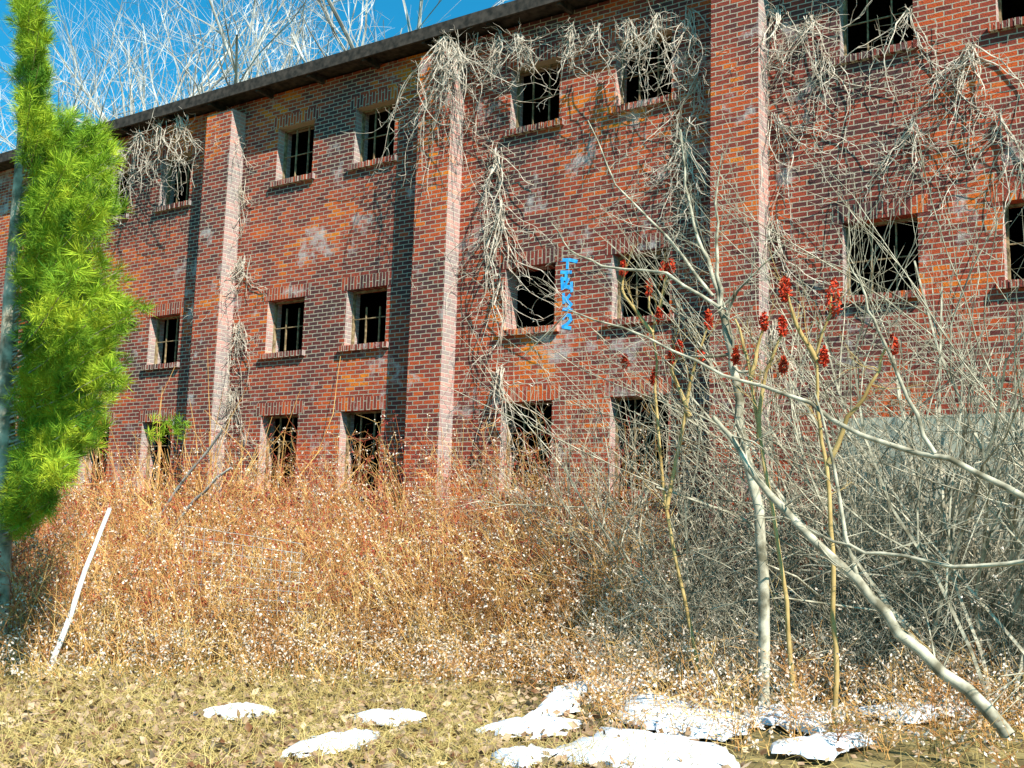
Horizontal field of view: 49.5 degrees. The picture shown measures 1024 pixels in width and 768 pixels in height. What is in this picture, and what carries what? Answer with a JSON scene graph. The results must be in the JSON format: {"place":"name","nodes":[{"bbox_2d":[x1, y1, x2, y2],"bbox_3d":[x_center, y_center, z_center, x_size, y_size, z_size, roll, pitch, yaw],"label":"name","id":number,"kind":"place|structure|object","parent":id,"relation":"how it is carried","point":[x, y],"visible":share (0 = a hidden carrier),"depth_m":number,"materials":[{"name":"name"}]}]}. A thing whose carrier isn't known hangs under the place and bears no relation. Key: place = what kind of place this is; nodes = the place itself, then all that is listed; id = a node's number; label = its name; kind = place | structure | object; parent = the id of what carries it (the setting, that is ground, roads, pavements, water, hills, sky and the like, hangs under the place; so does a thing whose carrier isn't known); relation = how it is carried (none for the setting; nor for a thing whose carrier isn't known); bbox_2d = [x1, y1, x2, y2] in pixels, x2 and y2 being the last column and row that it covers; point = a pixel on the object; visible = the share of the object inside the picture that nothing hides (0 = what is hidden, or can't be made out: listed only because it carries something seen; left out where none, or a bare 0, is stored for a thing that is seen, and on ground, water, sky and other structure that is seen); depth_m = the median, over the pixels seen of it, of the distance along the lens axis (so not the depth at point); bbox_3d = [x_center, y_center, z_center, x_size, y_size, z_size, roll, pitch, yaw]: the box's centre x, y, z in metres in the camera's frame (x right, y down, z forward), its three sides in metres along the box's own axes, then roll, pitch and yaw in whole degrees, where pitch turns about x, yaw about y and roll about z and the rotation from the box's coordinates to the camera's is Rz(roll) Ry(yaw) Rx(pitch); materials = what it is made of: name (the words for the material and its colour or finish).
{"place":"outdoors","nodes":[
{"label":"outdoors","id":0,"kind":"place"},
{"bbox_2d":[0,0,513,152],"label":"sky","id":1,"kind":"structure","parent":0,"point":[393,10],"materials":[{"name":"blue"}]},
{"bbox_2d":[0,623,1023,767],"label":"ground","id":2,"kind":"structure","parent":0,"point":[840,761],"depth_m":9.40,"materials":[{"name":"plant"}]},
{"bbox_2d":[47,508,111,673],"bbox_3d":[-4.814,2.288,12.326,0.588,1.838,0.076,2,-8,-2],"label":"birch pole","id":3,"kind":"object","parent":2,"relation":"on","point":[63,633],"visible":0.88,"depth_m":12.31,"materials":[{"name":"white wood"}]},
{"bbox_2d":[0,0,193,662],"bbox_3d":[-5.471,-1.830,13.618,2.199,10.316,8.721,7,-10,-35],"label":"pine tree","id":4,"kind":"object","parent":2,"relation":"on","point":[59,377],"visible":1,"depth_m":12.19,"materials":[{"name":"green plant"}]},
{"bbox_2d":[0,0,195,152],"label":"bare tree","id":5,"kind":"object","parent":2,"relation":"on","point":[88,105],"visible":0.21,"depth_m":41.77,"materials":[{"name":"grey plant"}]},
{"bbox_2d":[0,0,285,151],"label":"bare tree","id":6,"kind":"object","parent":2,"relation":"on","point":[96,78],"visible":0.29,"depth_m":41.10,"materials":[{"name":"grey plant"}]},
{"bbox_2d":[57,420,282,574],"bbox_3d":[-5.742,2.205,18.673,4.219,3.815,4.932,-4,-10,34],"label":"bare shrub","id":7,"kind":"object","parent":2,"relation":"on","point":[144,499],"visible":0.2,"depth_m":18.89,"materials":[{"name":"brown plant"}]},
{"bbox_2d":[1,0,339,120],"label":"bare tree","id":8,"kind":"object","parent":2,"relation":"on","point":[212,69],"visible":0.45,"depth_m":41.06,"materials":[{"name":"grey plant"}]},
{"bbox_2d":[5,0,371,121],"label":"bare tree","id":9,"kind":"object","parent":2,"relation":"on","point":[232,50],"visible":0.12,"depth_m":35.42,"materials":[{"name":"grey plant"}]},
{"bbox_2d":[0,0,387,147],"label":"bare tree","id":10,"kind":"object","parent":2,"relation":"on","point":[101,109],"visible":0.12,"depth_m":35.50,"materials":[{"name":"grey plant"}]},
{"bbox_2d":[0,0,388,152],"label":"bare tree","id":11,"kind":"object","parent":2,"relation":"on","point":[235,64],"visible":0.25,"depth_m":34.30,"materials":[{"name":"grey plant"}]},
{"bbox_2d":[193,702,276,719],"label":"snow","id":12,"kind":"structure","parent":2,"relation":"on","point":[247,705],"depth_m":9.54,"materials":[{"name":"white snow"}]},
{"bbox_2d":[79,347,397,583],"bbox_3d":[-4.794,1.505,18.590,6.095,5.242,5.106,-6,-11,42],"label":"bare shrub","id":13,"kind":"object","parent":2,"relation":"on","point":[159,464],"visible":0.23,"depth_m":18.70,"materials":[{"name":"brown plant"}]},
{"bbox_2d":[151,0,506,86],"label":"bare tree","id":14,"kind":"object","parent":2,"relation":"on","point":[347,37],"visible":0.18,"depth_m":31.02,"materials":[{"name":"grey plant"}]},
{"bbox_2d":[281,728,379,757],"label":"snow","id":15,"kind":"structure","parent":2,"relation":"on","point":[350,734],"depth_m":8.21,"materials":[{"name":"white snow"}]},
{"bbox_2d":[271,471,416,570],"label":"bare shrub","id":16,"kind":"object","parent":2,"relation":"on","point":[325,520],"visible":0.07,"depth_m":17.26,"materials":[{"name":"brown plant"}]},
{"bbox_2d":[0,564,742,697],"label":"pale seed weeds","id":17,"kind":"object","parent":2,"relation":"on","point":[258,657],"depth_m":12.13,"materials":[{"name":"beige plant"}]},
{"bbox_2d":[0,385,752,683],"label":"dry weeds","id":18,"kind":"object","parent":2,"relation":"on","point":[332,612],"depth_m":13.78,"materials":[{"name":"brown plant"}]},
{"bbox_2d":[133,430,222,559],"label":"fallen branch","id":19,"kind":"object","parent":18,"relation":"on","point":[196,464],"visible":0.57,"depth_m":17.11,"materials":[{"name":"wood"}]},
{"bbox_2d":[151,467,231,554],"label":"fallen branch","id":20,"kind":"object","parent":18,"relation":"on","point":[204,492],"visible":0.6,"depth_m":16.92,"materials":[{"name":"wood"}]},
{"bbox_2d":[179,525,302,615],"bbox_3d":[-3.318,2.309,13.515,2.205,1.135,0.007,-4,-10,34],"label":"wire panel","id":21,"kind":"object","parent":18,"relation":"on","point":[249,588],"visible":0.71,"depth_m":13.43,"materials":[{"name":"metal"}]},
{"bbox_2d":[352,708,426,726],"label":"snow","id":22,"kind":"structure","parent":2,"relation":"on","point":[375,713],"depth_m":9.49,"materials":[{"name":"white snow"}]},
{"bbox_2d":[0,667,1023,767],"bbox_3d":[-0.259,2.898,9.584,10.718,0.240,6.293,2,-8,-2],"label":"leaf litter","id":23,"kind":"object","parent":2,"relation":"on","point":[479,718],"visible":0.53,"depth_m":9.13,"materials":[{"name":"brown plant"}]},
{"bbox_2d":[0,0,1023,677],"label":"brick building","id":24,"kind":"structure","parent":2,"relation":"on","point":[338,242],"depth_m":17.81,"materials":[{"name":"red brick"}]},
{"bbox_2d":[85,425,108,490],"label":"window frame","id":25,"kind":"structure","parent":24,"relation":"in","point":[87,460],"depth_m":23.35,"materials":[{"name":"beige wood"}]},
{"bbox_2d":[108,171,129,214],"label":"window frame","id":26,"kind":"structure","parent":24,"relation":"in","point":[125,173],"depth_m":24.09,"materials":[{"name":"beige wood"}]},
{"bbox_2d":[106,101,204,225],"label":"dead vine","id":27,"kind":"object","parent":24,"relation":"hanging from","point":[159,133],"visible":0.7,"depth_m":22.64,"materials":[{"name":"grey plant"}]},
{"bbox_2d":[145,422,171,490],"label":"window frame","id":28,"kind":"structure","parent":24,"relation":"in","point":[150,424],"depth_m":22.35,"materials":[{"name":"beige wood"}]},
{"bbox_2d":[154,316,179,363],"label":"window frame","id":29,"kind":"structure","parent":24,"relation":"in","point":[157,342],"depth_m":22.63,"materials":[{"name":"beige wood"}]},
{"bbox_2d":[166,155,191,204],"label":"window frame","id":30,"kind":"structure","parent":24,"relation":"in","point":[188,157],"depth_m":23.09,"materials":[{"name":"beige wood"}]},
{"bbox_2d":[183,108,268,471],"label":"dead vine","id":31,"kind":"object","parent":24,"relation":"attached to","point":[230,402],"visible":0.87,"depth_m":20.98,"materials":[{"name":"grey plant"}]},
{"bbox_2d":[264,415,297,490],"bbox_3d":[-4.143,1.271,20.273,0.950,1.380,0.060,-4,-10,34],"label":"window frame","id":32,"kind":"structure","parent":24,"relation":"in","point":[269,418],"depth_m":20.40,"materials":[{"name":"beige wood"}]},
{"bbox_2d":[272,299,304,352],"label":"window frame","id":33,"kind":"structure","parent":24,"relation":"in","point":[275,328],"depth_m":20.72,"materials":[{"name":"wood"}]},
{"bbox_2d":[282,124,313,178],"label":"window frame","id":34,"kind":"structure","parent":24,"relation":"in","point":[309,127],"depth_m":21.19,"materials":[{"name":"beige wood"}]},
{"bbox_2d":[343,411,381,490],"bbox_3d":[-2.508,1.164,19.171,0.940,1.380,0.060,-4,-10,34],"label":"window frame","id":35,"kind":"structure","parent":24,"relation":"in","point":[369,412],"depth_m":19.30,"materials":[{"name":"wood"}]},
{"bbox_2d":[351,288,386,343],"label":"window frame","id":36,"kind":"structure","parent":24,"relation":"in","point":[354,319],"depth_m":19.64,"materials":[{"name":"wood"}]},
{"bbox_2d":[360,104,395,161],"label":"window frame","id":37,"kind":"structure","parent":24,"relation":"in","point":[364,113],"depth_m":20.09,"materials":[{"name":"beige wood"}]},
{"bbox_2d":[340,27,560,204],"bbox_3d":[-1.164,-4.440,18.366,4.600,3.310,1.228,-4,-10,34],"label":"dead vine","id":38,"kind":"object","parent":24,"relation":"hanging from","point":[443,48],"visible":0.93,"depth_m":18.32,"materials":[{"name":"grey plant"}]},
{"bbox_2d":[411,136,580,491],"bbox_3d":[-0.159,-1.182,17.466,3.311,5.909,0.921,-4,-10,34],"label":"dead vine","id":39,"kind":"object","parent":24,"relation":"attached to","point":[500,214],"visible":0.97,"depth_m":17.62,"materials":[{"name":"grey plant"}]},
{"bbox_2d":[505,402,551,490],"bbox_3d":[0.316,0.980,17.267,0.940,1.380,0.060,-4,-10,34],"label":"window frame","id":40,"kind":"structure","parent":24,"relation":"in","point":[538,403],"depth_m":17.37,"materials":[{"name":"wood"}]},
{"bbox_2d":[516,62,559,127],"bbox_3d":[0.481,-4.652,18.059,0.940,1.060,0.060,-4,-10,34],"label":"window frame","id":41,"kind":"structure","parent":24,"relation":"in","point":[549,66],"depth_m":18.17,"materials":[{"name":"beige wood"}]},
{"bbox_2d":[432,1,680,108],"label":"dead vine","id":42,"kind":"object","parent":24,"relation":"hanging from","point":[570,38],"visible":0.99,"depth_m":17.07,"materials":[{"name":"grey plant"}]},
{"bbox_2d":[614,396,668,490],"bbox_3d":[1.934,0.874,16.176,0.950,1.380,0.060,-4,-10,34],"label":"window frame","id":43,"kind":"structure","parent":24,"relation":"in","point":[632,398],"depth_m":16.32,"materials":[{"name":"beige wood"}]},
{"bbox_2d":[617,250,668,317],"bbox_3d":[2.003,-1.452,16.503,0.950,1.000,0.060,-4,-10,34],"label":"window frame","id":44,"kind":"structure","parent":24,"relation":"in","point":[657,253],"depth_m":16.62,"materials":[{"name":"beige wood"}]},
{"bbox_2d":[621,34,671,103],"bbox_3d":[2.100,-4.758,16.967,0.950,1.060,0.060,-4,-10,34],"label":"window frame","id":45,"kind":"structure","parent":24,"relation":"in","point":[658,39],"depth_m":17.05,"materials":[{"name":"beige wood"}]},
{"bbox_2d":[594,1,799,284],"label":"dead vine","id":46,"kind":"object","parent":24,"relation":"attached to","point":[693,75],"visible":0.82,"depth_m":16.14,"materials":[{"name":"grey plant"}]},
{"bbox_2d":[649,0,884,450],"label":"dead vine","id":47,"kind":"object","parent":24,"relation":"attached to","point":[779,123],"visible":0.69,"depth_m":15.16,"materials":[{"name":"grey plant"}]},
{"bbox_2d":[706,0,1023,271],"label":"dead vine","id":48,"kind":"object","parent":24,"relation":"attached to","point":[968,50],"visible":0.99,"depth_m":14.28,"materials":[{"name":"grey plant"}]},
{"bbox_2d":[843,0,910,55],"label":"window frame","id":49,"kind":"structure","parent":24,"relation":"in","point":[845,1],"depth_m":15.13,"materials":[{"name":"beige wood"}]},
{"bbox_2d":[846,217,917,295],"bbox_3d":[4.884,-1.640,14.560,0.970,1.000,0.060,-4,-10,34],"label":"window frame","id":50,"kind":"structure","parent":24,"relation":"in","point":[914,218],"depth_m":14.63,"materials":[{"name":"beige wood"}]},
{"bbox_2d":[998,0,1001,22],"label":"window frame","id":51,"kind":"structure","parent":24,"relation":"in","point":[999,1],"depth_m":14.12,"materials":[{"name":"beige wood"}]},
{"bbox_2d":[1005,203,1023,279],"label":"window frame","id":52,"kind":"structure","parent":24,"relation":"in","point":[1008,244],"depth_m":13.70,"materials":[{"name":"beige wood"}]},
{"bbox_2d":[490,743,565,767],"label":"snow","id":53,"kind":"structure","parent":2,"relation":"on","point":[519,761],"depth_m":7.95,"materials":[{"name":"white snow"}]},
{"bbox_2d":[476,710,581,738],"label":"snow","id":54,"kind":"structure","parent":2,"relation":"on","point":[541,722],"depth_m":9.17,"materials":[{"name":"white snow"}]},
{"bbox_2d":[534,688,580,715],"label":"snow","id":55,"kind":"structure","parent":2,"relation":"on","point":[550,699],"depth_m":10.45,"materials":[{"name":"white snow"}]},
{"bbox_2d":[389,335,784,618],"bbox_3d":[1.431,1.543,14.721,6.275,4.445,4.946,3,-8,-12],"label":"bare shrub","id":56,"kind":"object","parent":2,"relation":"on","point":[608,505],"visible":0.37,"depth_m":14.57,"materials":[{"name":"grey plant"}]},
{"bbox_2d":[446,419,747,601],"bbox_3d":[0.891,2.175,15.519,6.018,3.387,3.794,-4,-10,34],"label":"bare shrub","id":57,"kind":"object","parent":2,"relation":"on","point":[542,486],"visible":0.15,"depth_m":14.99,"materials":[{"name":"grey plant"}]},
{"bbox_2d":[551,673,652,692],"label":"snow","id":58,"kind":"structure","parent":2,"relation":"on","point":[564,687],"depth_m":11.85,"materials":[{"name":"white snow"}]},
{"bbox_2d":[556,727,740,767],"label":"snow","id":59,"kind":"structure","parent":2,"relation":"on","point":[656,751],"depth_m":8.14,"materials":[{"name":"white snow"}]},
{"bbox_2d":[530,96,791,705],"bbox_3d":[1.570,0.149,12.185,3.272,6.741,1.464,-4,-10,34],"label":"sapling","id":60,"kind":"object","parent":2,"relation":"on","point":[763,590],"visible":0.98,"depth_m":11.69,"materials":[{"name":"grey plant"}]},
{"bbox_2d":[618,232,734,700],"bbox_3d":[1.691,0.797,12.322,0.773,5.467,1.506,9,-10,-40],"label":"staghorn sumac","id":61,"kind":"object","parent":2,"relation":"on","point":[654,383],"visible":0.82,"depth_m":12.43,"materials":[{"name":"brown plant"}]},
{"bbox_2d":[616,692,761,740],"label":"snow","id":62,"kind":"structure","parent":2,"relation":"on","point":[652,724],"depth_m":9.74,"materials":[{"name":"white snow"}]},
{"bbox_2d":[505,261,912,684],"bbox_3d":[2.510,1.159,14.270,5.172,5.796,4.727,-1,-8,16],"label":"bare shrub","id":63,"kind":"object","parent":2,"relation":"on","point":[726,506],"visible":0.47,"depth_m":13.53,"materials":[{"name":"grey plant"}]},
{"bbox_2d":[412,245,1009,702],"bbox_3d":[2.146,1.275,13.122,5.871,6.303,5.675,1,-8,6],"label":"bare shrub","id":64,"kind":"object","parent":2,"relation":"on","point":[702,551],"visible":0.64,"depth_m":13.00,"materials":[{"name":"grey plant"}]},
{"bbox_2d":[437,23,1023,717],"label":"bare shrub","id":65,"kind":"object","parent":2,"relation":"on","point":[801,451],"visible":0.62,"depth_m":12.21,"materials":[{"name":"grey plant"}]},
{"bbox_2d":[452,16,1023,705],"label":"bare shrub","id":66,"kind":"object","parent":2,"relation":"on","point":[988,454],"visible":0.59,"depth_m":11.48,"materials":[{"name":"grey plant"}]},
{"bbox_2d":[470,200,1023,710],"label":"bare shrub","id":67,"kind":"object","parent":2,"relation":"on","point":[932,512],"visible":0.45,"depth_m":12.31,"materials":[{"name":"grey plant"}]},
{"bbox_2d":[486,447,1023,713],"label":"grey thicket","id":68,"kind":"object","parent":2,"relation":"on","point":[775,632],"depth_m":12.16,"materials":[{"name":"grey plant"}]},
{"bbox_2d":[505,205,1023,739],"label":"leaning tree","id":69,"kind":"object","parent":2,"relation":"on","point":[981,703],"visible":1,"depth_m":9.19,"materials":[{"name":"grey plant"}]},
{"bbox_2d":[730,290,804,712],"bbox_3d":[2.381,1.103,10.618,0.842,4.162,0.472,1,-8,6],"label":"staghorn sumac","id":70,"kind":"object","parent":2,"relation":"on","point":[782,364],"visible":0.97,"depth_m":10.73,"materials":[{"name":"brown plant"}]},
{"bbox_2d":[532,588,1023,767],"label":"foreground weeds","id":71,"kind":"object","parent":2,"relation":"on","point":[882,700],"depth_m":9.83,"materials":[{"name":"beige plant"}]},
{"bbox_2d":[540,136,1023,750],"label":"bare shrub","id":72,"kind":"object","parent":2,"relation":"on","point":[954,572],"visible":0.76,"depth_m":11.24,"materials":[{"name":"grey plant"}]},
{"bbox_2d":[741,704,843,733],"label":"snow","id":73,"kind":"structure","parent":2,"relation":"on","point":[772,722],"depth_m":9.98,"materials":[{"name":"white snow"}]},
{"bbox_2d":[605,341,1022,692],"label":"bare shrub","id":74,"kind":"object","parent":2,"relation":"on","point":[815,575],"visible":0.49,"depth_m":12.51,"materials":[{"name":"grey plant"}]},
{"bbox_2d":[769,732,876,760],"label":"snow","id":75,"kind":"structure","parent":2,"relation":"on","point":[810,747],"depth_m":8.66,"materials":[{"name":"white snow"}]},
{"bbox_2d":[763,246,932,731],"bbox_3d":[2.933,0.798,9.911,0.850,4.502,1.588,8,-10,-37],"label":"staghorn sumac","id":76,"kind":"object","parent":2,"relation":"on","point":[820,358],"visible":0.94,"depth_m":10.00,"materials":[{"name":"brown plant"}]},
{"bbox_2d":[678,277,1023,695],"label":"bare shrub","id":77,"kind":"object","parent":2,"relation":"on","point":[887,521],"visible":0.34,"depth_m":12.41,"materials":[{"name":"grey plant"}]},
{"bbox_2d":[856,700,979,723],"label":"snow","id":78,"kind":"structure","parent":2,"relation":"on","point":[928,706],"depth_m":10.72,"materials":[{"name":"white snow"}]}
]}

